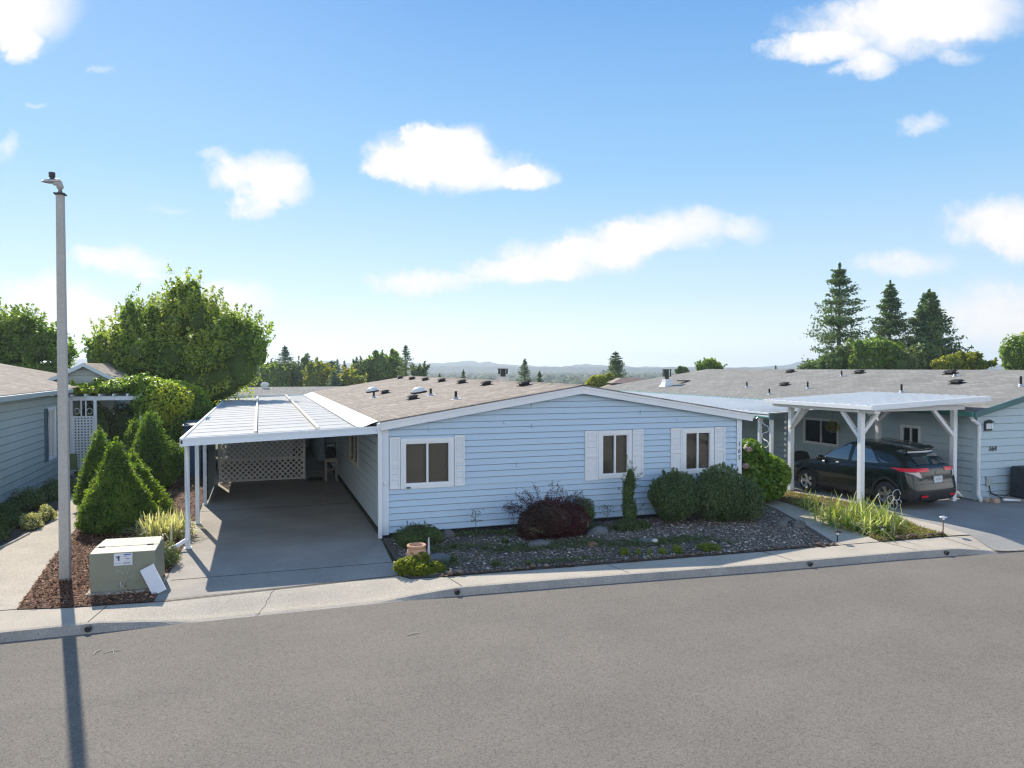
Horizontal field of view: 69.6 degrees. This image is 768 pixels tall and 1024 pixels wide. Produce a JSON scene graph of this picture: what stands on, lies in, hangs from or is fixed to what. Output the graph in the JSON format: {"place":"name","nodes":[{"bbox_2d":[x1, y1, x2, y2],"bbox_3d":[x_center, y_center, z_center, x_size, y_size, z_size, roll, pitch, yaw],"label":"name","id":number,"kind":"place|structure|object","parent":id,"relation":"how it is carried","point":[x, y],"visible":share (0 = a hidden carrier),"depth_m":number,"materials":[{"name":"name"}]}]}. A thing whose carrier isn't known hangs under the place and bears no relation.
{"place":"outdoors","nodes":[
{"label":"outdoors","id":0,"kind":"place"},
{"bbox_2d":[0,490,78,609],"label":"path","id":1,"kind":"structure","parent":0,"point":[24,561],"depth_m":13.81,"materials":[{"name":"concrete"}]},
{"bbox_2d":[69,453,77,477],"bbox_3d":[-14.334,2.688,24.013,0.298,0.782,0.546,-1,2,-34],"label":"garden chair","id":2,"kind":"object","parent":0,"point":[73,462],"visible":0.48,"depth_m":24.17,"materials":[{"name":"green plastic"}]},
{"bbox_2d":[154,447,397,601],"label":"driveway","id":3,"kind":"structure","parent":0,"point":[295,537],"depth_m":15.53,"materials":[{"name":"concrete"}]},
{"bbox_2d":[219,438,304,482],"bbox_3d":[-7.909,2.033,23.344,2.606,2.080,0.060,0,1,-19],"label":"lattice screen","id":4,"kind":"object","parent":3,"relation":"on","point":[246,459],"visible":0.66,"depth_m":23.36,"materials":[{"name":"white wood"}]},
{"bbox_2d":[172,392,377,548],"bbox_3d":[-7.989,1.830,24.272,4.141,2.478,20.165,0,1,-19],"label":"carport","id":5,"kind":"object","parent":3,"relation":"on","point":[256,418],"visible":0.98,"depth_m":17.66,"materials":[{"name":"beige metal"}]},
{"bbox_2d":[228,437,324,460],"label":"storage shed","id":6,"kind":"structure","parent":3,"relation":"on","point":[316,446],"depth_m":29.45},
{"bbox_2d":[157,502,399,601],"bbox_3d":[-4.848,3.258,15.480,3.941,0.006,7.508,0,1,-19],"label":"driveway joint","id":7,"kind":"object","parent":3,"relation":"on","point":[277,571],"visible":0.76,"depth_m":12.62,"materials":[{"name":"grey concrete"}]},
{"bbox_2d":[324,457,337,481],"bbox_3d":[-5.784,2.720,23.507,0.410,0.730,0.480,0,1,-19],"label":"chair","id":8,"kind":"object","parent":3,"relation":"on","point":[326,459],"visible":0.96,"depth_m":23.34,"materials":[{"name":"grey wood"}]},
{"bbox_2d":[234,382,342,394],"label":"house","id":9,"kind":"structure","parent":0,"point":[264,389],"depth_m":43.37,"materials":[{"name":"grey"}]},
{"bbox_2d":[29,444,963,608],"bbox_3d":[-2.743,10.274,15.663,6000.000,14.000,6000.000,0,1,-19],"label":"ground","id":10,"kind":"structure","parent":0,"point":[392,558],"depth_m":14.95,"materials":[{"name":"grey concrete"}]},
{"bbox_2d":[0,363,75,502],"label":"neighbour house","id":11,"kind":"structure","parent":10,"relation":"on","point":[28,430],"depth_m":20.67,"materials":[{"name":"blue wood"}]},
{"bbox_2d":[48,406,56,460],"bbox_3d":[-14.263,1.518,22.646,0.210,1.620,0.950,0,1,-19],"label":"window","id":12,"kind":"structure","parent":11,"relation":"in","point":[51,410],"depth_m":22.88,"materials":[{"name":"white glass"}]},
{"bbox_2d":[0,477,80,545],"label":"fern bed","id":13,"kind":"object","parent":10,"relation":"on","point":[18,532],"visible":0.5,"depth_m":16.35,"materials":[{"name":"green plant"}]},
{"bbox_2d":[0,497,34,540],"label":"ground shrub","id":14,"kind":"object","parent":13,"relation":"on","point":[11,512],"visible":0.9,"depth_m":16.49,"materials":[{"name":"green plant"}]},
{"bbox_2d":[18,504,57,529],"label":"variegated shrub","id":15,"kind":"object","parent":13,"relation":"on","point":[44,514],"visible":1,"depth_m":16.57,"materials":[{"name":"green plant"}]},
{"bbox_2d":[7,478,79,510],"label":"ground shrub","id":16,"kind":"object","parent":13,"relation":"on","point":[32,499],"visible":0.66,"depth_m":18.80,"materials":[{"name":"green plant"}]},
{"bbox_2d":[0,297,84,372],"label":"broadleaf tree","id":17,"kind":"object","parent":10,"relation":"on","point":[27,340],"visible":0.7,"depth_m":37.34,"materials":[{"name":"green plant"}]},
{"bbox_2d":[48,363,131,468],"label":"house","id":18,"kind":"structure","parent":10,"relation":"on","point":[87,373],"depth_m":26.05,"materials":[{"name":"grey"}]},
{"bbox_2d":[69,400,134,460],"bbox_3d":[-13.850,1.745,26.791,1.995,2.620,3.822,1,1,23],"label":"dark hedge","id":19,"kind":"object","parent":10,"relation":"on","point":[114,425],"visible":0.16,"depth_m":25.74,"materials":[{"name":"green plant"}]},
{"bbox_2d":[68,392,142,474],"bbox_3d":[-14.145,1.674,26.048,2.300,2.720,2.400,0,1,-19],"label":"garden arbor","id":20,"kind":"object","parent":10,"relation":"on","point":[102,396],"visible":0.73,"depth_m":24.92,"materials":[{"name":"white wood"}]},
{"bbox_2d":[68,371,164,394],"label":"vine","id":21,"kind":"object","parent":20,"relation":"on","point":[132,383],"visible":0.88,"depth_m":25.38,"materials":[{"name":"green plant"}]},
{"bbox_2d":[17,464,217,608],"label":"bark mulch","id":22,"kind":"object","parent":10,"relation":"on","point":[86,576],"visible":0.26,"depth_m":12.39,"materials":[{"name":"brown wood"}]},
{"bbox_2d":[41,172,71,580],"bbox_3d":[-7.650,-0.086,12.360,0.350,6.875,0.183,0,1,-19],"label":"street lamp","id":23,"kind":"object","parent":22,"relation":"on","point":[64,523],"visible":0.94,"depth_m":12.34,"materials":[{"name":"metal"}]},
{"bbox_2d":[71,425,108,506],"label":"cone shrub","id":24,"kind":"object","parent":22,"relation":"on","point":[92,458],"visible":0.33,"depth_m":18.47,"materials":[{"name":"green plant"}]},
{"bbox_2d":[73,436,165,535],"bbox_3d":[-8.676,2.218,16.237,1.784,2.160,1.794,-1,2,-39],"label":"cone shrub","id":25,"kind":"object","parent":22,"relation":"on","point":[116,492],"visible":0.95,"depth_m":15.86,"materials":[{"name":"green plant"}]},
{"bbox_2d":[85,536,168,596],"bbox_3d":[-6.327,2.990,12.142,1.050,0.735,0.970,0,1,-15],"label":"utility box","id":26,"kind":"object","parent":22,"relation":"on","point":[117,565],"visible":0.98,"depth_m":11.78,"materials":[{"name":"metal"}]},
{"bbox_2d":[122,414,142,454],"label":"cone shrub","id":27,"kind":"object","parent":22,"relation":"on","point":[133,428],"visible":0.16,"depth_m":23.47,"materials":[{"name":"green plant"}]},
{"bbox_2d":[140,564,165,593],"bbox_3d":[-5.715,3.122,11.735,0.382,0.491,0.142,0,1,7],"label":"loose panel","id":28,"kind":"object","parent":22,"relation":"on","point":[153,579],"visible":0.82,"depth_m":11.72,"materials":[{"name":"metal"}]},
{"bbox_2d":[130,459,176,518],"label":"cone shrub","id":29,"kind":"object","parent":22,"relation":"on","point":[153,485],"visible":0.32,"depth_m":17.22,"materials":[{"name":"green plant"}]},
{"bbox_2d":[127,406,181,487],"bbox_3d":[-10.679,1.908,21.860,1.635,2.535,1.665,0,1,-19],"label":"cone shrub","id":30,"kind":"object","parent":22,"relation":"on","point":[148,447],"visible":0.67,"depth_m":21.65,"materials":[{"name":"green plant"}]},
{"bbox_2d":[123,507,205,541],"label":"variegated grass","id":31,"kind":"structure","parent":22,"relation":"on","point":[169,528],"depth_m":15.35,"materials":[{"name":"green plant"}]},
{"bbox_2d":[164,540,182,567],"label":"shrub","id":32,"kind":"object","parent":22,"relation":"on","point":[170,554],"visible":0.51,"depth_m":13.33,"materials":[{"name":"green plant"}]},
{"bbox_2d":[163,439,184,480],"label":"round shrub","id":33,"kind":"object","parent":22,"relation":"on","point":[178,451],"visible":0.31,"depth_m":22.41,"materials":[{"name":"green plant"}]},
{"bbox_2d":[182,419,202,477],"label":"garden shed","id":34,"kind":"structure","parent":22,"relation":"on","point":[187,425],"depth_m":24.07,"materials":[{"name":"metal"}]},
{"bbox_2d":[125,378,212,447],"bbox_3d":[-12.143,1.433,26.355,2.950,3.300,2.438,0,1,-19],"label":"hedge","id":35,"kind":"object","parent":10,"relation":"on","point":[175,404],"visible":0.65,"depth_m":25.61,"materials":[{"name":"green plant"}]},
{"bbox_2d":[80,263,275,408],"bbox_3d":[-13.989,-0.954,31.117,8.252,8.358,4.010,0,1,-3],"label":"broadleaf tree","id":36,"kind":"object","parent":10,"relation":"on","point":[218,354],"visible":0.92,"depth_m":30.36,"materials":[{"name":"green plant"}]},
{"bbox_2d":[258,360,292,386],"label":"broadleaf tree","id":37,"kind":"object","parent":10,"relation":"on","point":[276,375],"visible":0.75,"depth_m":95.20,"materials":[{"name":"green plant"}]},
{"bbox_2d":[272,345,296,365],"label":"conifer","id":38,"kind":"object","parent":10,"relation":"on","point":[284,353],"visible":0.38,"depth_m":99.71,"materials":[{"name":"green plant"}]},
{"bbox_2d":[284,356,306,386],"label":"broadleaf tree","id":39,"kind":"object","parent":10,"relation":"on","point":[297,375],"visible":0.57,"depth_m":96.83,"materials":[{"name":"green plant"}]},
{"bbox_2d":[301,357,339,386],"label":"broadleaf tree","id":40,"kind":"object","parent":10,"relation":"on","point":[318,373],"visible":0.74,"depth_m":93.08,"materials":[{"name":"green plant"}]},
{"bbox_2d":[326,371,342,386],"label":"conifer","id":41,"kind":"object","parent":10,"relation":"on","point":[334,378],"visible":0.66,"depth_m":87.76,"materials":[{"name":"green plant"}]},
{"bbox_2d":[328,363,366,385],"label":"broadleaf tree","id":42,"kind":"object","parent":10,"relation":"on","point":[350,376],"visible":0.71,"depth_m":88.97,"materials":[{"name":"green plant"}]},
{"bbox_2d":[348,357,375,382],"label":"broadleaf tree","id":43,"kind":"object","parent":10,"relation":"on","point":[357,365],"visible":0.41,"depth_m":94.64,"materials":[{"name":"green plant"}]},
{"bbox_2d":[53,371,676,395],"bbox_3d":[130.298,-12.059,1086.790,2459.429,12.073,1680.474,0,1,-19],"label":"woods","id":44,"kind":"object","parent":10,"relation":"on","point":[574,377],"visible":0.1,"depth_m":763.33,"materials":[{"name":"green plant"}]},
{"bbox_2d":[362,350,394,381],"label":"broadleaf tree","id":45,"kind":"object","parent":10,"relation":"on","point":[377,366],"visible":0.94,"depth_m":95.02,"materials":[{"name":"green plant"}]},
{"bbox_2d":[387,348,407,378],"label":"broadleaf tree","id":46,"kind":"object","parent":10,"relation":"on","point":[393,357],"visible":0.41,"depth_m":96.23,"materials":[{"name":"green plant"}]},
{"bbox_2d":[395,345,415,376],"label":"conifer","id":47,"kind":"object","parent":10,"relation":"on","point":[405,353],"visible":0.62,"depth_m":91.79,"materials":[{"name":"green plant"}]},
{"bbox_2d":[410,361,429,376],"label":"broadleaf tree","id":48,"kind":"object","parent":10,"relation":"on","point":[419,370],"visible":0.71,"depth_m":92.31,"materials":[{"name":"green plant"}]},
{"bbox_2d":[516,358,530,380],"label":"conifer","id":49,"kind":"object","parent":10,"relation":"on","point":[524,373],"visible":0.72,"depth_m":94.85,"materials":[{"name":"green plant"}]},
{"bbox_2d":[313,369,757,538],"bbox_3d":[-1.661,1.235,26.482,9.401,3.580,20.572,0,1,-19],"label":"mobile home","id":50,"kind":"object","parent":10,"relation":"on","point":[442,453],"visible":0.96,"depth_m":16.84,"materials":[{"name":"blue wood"}]},
{"bbox_2d":[349,435,358,467],"bbox_3d":[-4.261,1.612,20.188,0.210,1.140,1.900,0,1,-19],"label":"window","id":51,"kind":"structure","parent":50,"relation":"in","point":[353,439],"depth_m":20.15,"materials":[{"name":"beige metal"}]},
{"bbox_2d":[400,437,453,488],"bbox_3d":[-1.830,1.691,15.837,1.160,1.070,0.148,0,1,-19],"label":"window","id":52,"kind":"structure","parent":50,"relation":"in","point":[425,462],"depth_m":15.85,"materials":[{"name":"white glass"}]},
{"bbox_2d":[598,430,631,478],"bbox_3d":[2.397,1.645,17.288,0.860,1.120,0.148,0,1,-19],"label":"window","id":53,"kind":"structure","parent":50,"relation":"in","point":[614,445],"depth_m":17.30,"materials":[{"name":"white glass"}]},
{"bbox_2d":[682,428,713,473],"bbox_3d":[4.520,1.629,18.017,0.890,1.100,0.148,0,1,-19],"label":"window","id":54,"kind":"structure","parent":50,"relation":"in","point":[697,443],"depth_m":18.03,"materials":[{"name":"white glass"}]},
{"bbox_2d":[585,372,615,386],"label":"bushy tree","id":55,"kind":"object","parent":10,"relation":"on","point":[598,380],"visible":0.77,"depth_m":67.58,"materials":[{"name":"green plant"}]},
{"bbox_2d":[382,504,837,577],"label":"gravel","id":56,"kind":"structure","parent":10,"relation":"on","point":[739,529],"depth_m":15.19,"materials":[{"name":"grey gravel"}]},
{"bbox_2d":[406,542,426,557],"bbox_3d":[-1.720,3.083,13.141,0.380,0.425,0.436,1,1,29],"label":"terracotta jar","id":57,"kind":"object","parent":56,"relation":"on","point":[415,548],"visible":0.55,"depth_m":13.04,"materials":[{"name":"ceramic"}]},
{"bbox_2d":[392,521,444,548],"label":"shrub","id":58,"kind":"object","parent":56,"relation":"on","point":[406,535],"visible":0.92,"depth_m":14.77,"materials":[{"name":"green plant"}]},
{"bbox_2d":[392,551,445,576],"bbox_3d":[-1.619,3.157,12.916,0.911,0.393,0.568,0,1,5],"label":"sedum","id":59,"kind":"object","parent":56,"relation":"on","point":[416,565],"visible":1,"depth_m":12.78,"materials":[{"name":"green plant"}]},
{"bbox_2d":[429,553,449,560],"bbox_3d":[-1.390,3.253,13.856,0.477,0.112,0.354,0,1,-19],"label":"garden rock","id":60,"kind":"object","parent":56,"relation":"on","point":[440,556],"visible":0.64,"depth_m":13.77,"materials":[{"name":"grey stone"}]},
{"bbox_2d":[527,539,552,548],"bbox_3d":[0.577,3.212,14.783,0.594,0.159,0.421,0,1,-19],"label":"garden rock","id":61,"kind":"object","parent":56,"relation":"on","point":[538,542],"visible":0.63,"depth_m":14.66,"materials":[{"name":"grey stone"}]},
{"bbox_2d":[516,496,591,540],"bbox_3d":[0.921,2.844,15.778,1.743,0.902,1.066,0,1,-19],"label":"red maple","id":62,"kind":"object","parent":56,"relation":"on","point":[554,519],"visible":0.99,"depth_m":15.46,"materials":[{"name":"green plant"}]},
{"bbox_2d":[501,482,591,515],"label":"maple sprays","id":63,"kind":"object","parent":62,"relation":"attached to","point":[569,497],"visible":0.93,"depth_m":15.81,"materials":[{"name":"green plant"}]},
{"bbox_2d":[425,522,737,569],"bbox_3d":[1.107,3.210,14.984,6.531,0.152,3.158,0,1,-19],"label":"ground cover","id":64,"kind":"object","parent":56,"relation":"on","point":[661,540],"visible":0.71,"depth_m":14.74,"materials":[{"name":"green plant"}]},
{"bbox_2d":[575,496,595,524],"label":"green shrub","id":65,"kind":"object","parent":56,"relation":"on","point":[590,511],"visible":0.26,"depth_m":16.36,"materials":[{"name":"green plant"}]},
{"bbox_2d":[586,526,607,535],"bbox_3d":[1.837,3.177,15.861,0.528,0.231,0.363,0,1,-19],"label":"garden rock","id":66,"kind":"object","parent":56,"relation":"on","point":[598,531],"visible":0.69,"depth_m":15.75,"materials":[{"name":"grey stone"}]},
{"bbox_2d":[618,455,644,522],"bbox_3d":[2.679,2.383,16.686,0.536,1.571,0.564,0,1,-19],"label":"column yew","id":67,"kind":"object","parent":56,"relation":"on","point":[629,508],"depth_m":16.63,"materials":[{"name":"green plant"}]},
{"bbox_2d":[611,518,651,531],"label":"creeping plant","id":68,"kind":"object","parent":56,"relation":"on","point":[642,524],"visible":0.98,"depth_m":16.28,"materials":[{"name":"green plant"}]},
{"bbox_2d":[441,542,834,574],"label":"edging stones","id":69,"kind":"object","parent":56,"relation":"on","point":[451,572],"visible":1,"depth_m":13.61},
{"bbox_2d":[609,542,721,557],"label":"weeds","id":70,"kind":"object","parent":56,"relation":"on","point":[706,547],"visible":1,"depth_m":14.29,"materials":[{"name":"green plant"}]},
{"bbox_2d":[647,467,703,521],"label":"round bush","id":71,"kind":"object","parent":56,"relation":"on","point":[673,495],"visible":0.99,"depth_m":16.73,"materials":[{"name":"green plant"}]},
{"bbox_2d":[693,462,765,521],"bbox_3d":[4.967,2.520,17.209,1.803,1.438,1.362,0,1,-19],"label":"round bush","id":72,"kind":"object","parent":56,"relation":"on","point":[729,493],"visible":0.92,"depth_m":16.85,"materials":[{"name":"green plant"}]},
{"bbox_2d":[599,351,630,377],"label":"conifer","id":73,"kind":"object","parent":10,"relation":"on","point":[617,365],"visible":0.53,"depth_m":71.65,"materials":[{"name":"green plant"}]},
{"bbox_2d":[602,378,645,386],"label":"roof","id":74,"kind":"object","parent":10,"relation":"on","point":[616,381],"visible":0.16,"depth_m":51.01,"materials":[{"name":"grey wood"}]},
{"bbox_2d":[694,357,727,370],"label":"bushy tree","id":75,"kind":"object","parent":10,"relation":"on","point":[710,363],"visible":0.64,"depth_m":69.51,"materials":[{"name":"green plant"}]},
{"bbox_2d":[623,391,816,454],"bbox_3d":[6.712,1.729,30.327,3.271,2.425,16.060,0,1,-19],"label":"patio awning","id":76,"kind":"object","parent":10,"relation":"on","point":[760,408],"visible":0.47,"depth_m":25.38,"materials":[{"name":"white metal"}]},
{"bbox_2d":[742,438,791,502],"bbox_3d":[6.557,2.341,19.927,2.544,1.750,1.866,0,1,-19],"label":"hydrangea","id":77,"kind":"object","parent":10,"relation":"on","point":[767,471],"visible":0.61,"depth_m":19.38,"materials":[{"name":"green plant"}]},
{"bbox_2d":[764,499,878,544],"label":"walkway","id":78,"kind":"structure","parent":10,"relation":"on","point":[848,536],"depth_m":16.68,"materials":[{"name":"concrete"}]},
{"bbox_2d":[797,340,854,368],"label":"bushy tree","id":79,"kind":"object","parent":10,"relation":"on","point":[837,359],"visible":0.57,"depth_m":57.42,"materials":[{"name":"green plant"}]},
{"bbox_2d":[797,262,874,365],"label":"conifer","id":80,"kind":"object","parent":10,"relation":"on","point":[840,296],"visible":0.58,"depth_m":61.41,"materials":[{"name":"green plant"}]},
{"bbox_2d":[774,490,946,540],"bbox_3d":[8.234,3.186,18.509,1.937,0.001,6.391,0,1,-6],"label":"median bed","id":81,"kind":"object","parent":10,"relation":"on","point":[843,511],"visible":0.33,"depth_m":19.20,"materials":[{"name":"plant"}]},
{"bbox_2d":[790,486,820,511],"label":"daylily clump","id":82,"kind":"object","parent":81,"relation":"on","point":[809,504],"visible":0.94,"depth_m":18.56,"materials":[{"name":"green plant"}]},
{"bbox_2d":[797,492,923,540],"bbox_3d":[7.908,2.881,16.843,2.523,0.646,3.565,0,1,16],"label":"daylily patch","id":83,"kind":"object","parent":81,"relation":"on","point":[864,519],"visible":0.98,"depth_m":16.58,"materials":[{"name":"green plant"}]},
{"bbox_2d":[778,491,945,539],"bbox_3d":[8.247,3.160,18.510,1.980,0.113,6.367,0,1,-6],"label":"moss","id":84,"kind":"object","parent":81,"relation":"on","point":[898,530],"visible":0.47,"depth_m":16.37,"materials":[{"name":"green plant"}]},
{"bbox_2d":[794,491,968,535],"bbox_3d":[9.028,3.178,18.613,0.692,0.001,5.778,0,1,-13],"label":"path edging","id":85,"kind":"object","parent":81,"relation":"on","point":[949,532],"visible":0.75,"depth_m":16.64,"materials":[{"name":"concrete"}]},
{"bbox_2d":[879,531,944,539],"bbox_3d":[8.447,3.202,15.545,1.710,0.110,0.148,0,1,-18],"label":"scalloped edging","id":86,"kind":"object","parent":81,"relation":"on","point":[914,535],"visible":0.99,"depth_m":15.52,"materials":[{"name":"grey concrete"}]},
{"bbox_2d":[847,334,906,369],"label":"bushy tree","id":87,"kind":"object","parent":10,"relation":"on","point":[879,353],"visible":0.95,"depth_m":56.28,"materials":[{"name":"green plant"}]},
{"bbox_2d":[865,280,915,348],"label":"conifer","id":88,"kind":"object","parent":10,"relation":"on","point":[891,322],"visible":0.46,"depth_m":63.45,"materials":[{"name":"green plant"}]},
{"bbox_2d":[891,338,942,369],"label":"bushy tree","id":89,"kind":"object","parent":10,"relation":"on","point":[921,354],"visible":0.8,"depth_m":55.29,"materials":[{"name":"green plant"}]},
{"bbox_2d":[897,289,975,355],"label":"conifer","id":90,"kind":"object","parent":10,"relation":"on","point":[930,323],"visible":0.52,"depth_m":62.19,"materials":[{"name":"green plant"}]},
{"bbox_2d":[930,351,998,369],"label":"bushy tree","id":91,"kind":"object","parent":10,"relation":"on","point":[959,360],"visible":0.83,"depth_m":53.26,"materials":[{"name":"green plant"}]},
{"bbox_2d":[997,331,1023,369],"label":"bushy tree","id":92,"kind":"object","parent":10,"relation":"on","point":[1011,351],"visible":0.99,"depth_m":49.55,"materials":[{"name":"green plant"}]},
{"bbox_2d":[0,552,1023,767],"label":"road","id":93,"kind":"structure","parent":0,"point":[912,663],"depth_m":8.79,"materials":[{"name":"grey asphalt"}]},
{"bbox_2d":[0,549,1023,642],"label":"kerb","id":94,"kind":"structure","parent":93,"relation":"on","point":[22,635],"depth_m":12.61,"materials":[{"name":"grey concrete"}]},
{"bbox_2d":[0,535,1023,632],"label":"sidewalk","id":95,"kind":"structure","parent":0,"point":[318,596],"depth_m":12.10,"materials":[{"name":"concrete"}]},
{"bbox_2d":[0,0,1023,367],"label":"sky","id":96,"kind":"structure","parent":0,"point":[552,183],"materials":[{"name":"blue"}]},
{"bbox_2d":[68,366,1003,372],"bbox_3d":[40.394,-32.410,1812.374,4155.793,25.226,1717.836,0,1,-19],"label":"hills","id":97,"kind":"structure","parent":0,"point":[472,369],"depth_m":1605.25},
{"bbox_2d":[70,359,1003,368],"bbox_3d":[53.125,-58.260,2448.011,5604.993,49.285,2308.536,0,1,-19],"label":"hills","id":98,"kind":"structure","parent":0,"point":[447,364],"depth_m":2192.89,"materials":[{"name":"green plant"}]},
{"bbox_2d":[794,480,1023,550],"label":"neighbour driveway","id":99,"kind":"structure","parent":0,"point":[998,526],"depth_m":17.91,"materials":[{"name":"concrete"}]},
{"bbox_2d":[794,451,809,461],"bbox_3d":[9.451,2.628,24.063,0.560,0.900,0.546,0,1,-19],"label":"covered grill","id":100,"kind":"object","parent":99,"relation":"on","point":[800,455],"visible":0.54,"depth_m":23.87,"materials":[{"name":"black fabric"}]},
{"bbox_2d":[599,369,1023,501],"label":"neighbour house","id":101,"kind":"structure","parent":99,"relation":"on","point":[990,444],"depth_m":24.09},
{"bbox_2d":[803,417,838,446],"bbox_3d":[10.728,1.643,25.434,0.210,0.910,1.680,0,1,-19],"label":"window","id":102,"kind":"structure","parent":101,"relation":"in","point":[814,430],"depth_m":25.50,"materials":[{"name":"white glass"}]},
{"bbox_2d":[900,424,920,442],"bbox_3d":[11.934,1.564,21.922,0.210,0.680,0.700,0,1,-19],"label":"window","id":103,"kind":"structure","parent":101,"relation":"in","point":[907,432],"depth_m":21.89,"materials":[{"name":"white glass"}]},
{"bbox_2d":[794,437,955,506],"bbox_3d":[9.927,2.324,20.632,2.145,1.663,4.385,-1,1,-25],"label":"parked car","id":104,"kind":"object","parent":99,"relation":"on","point":[910,471],"visible":0.88,"depth_m":19.24,"materials":[{"name":"paint"}]},
{"bbox_2d":[763,392,990,507],"bbox_3d":[10.077,1.719,20.759,4.020,2.860,4.140,0,1,-19],"label":"carport","id":105,"kind":"object","parent":99,"relation":"on","point":[873,405],"visible":0.84,"depth_m":19.80,"materials":[{"name":"white wood"}]},
{"bbox_2d":[1005,465,1023,501],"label":"air conditioner","id":106,"kind":"object","parent":99,"relation":"on","point":[1017,478],"visible":0.8,"depth_m":19.90,"materials":[{"name":"metal"}]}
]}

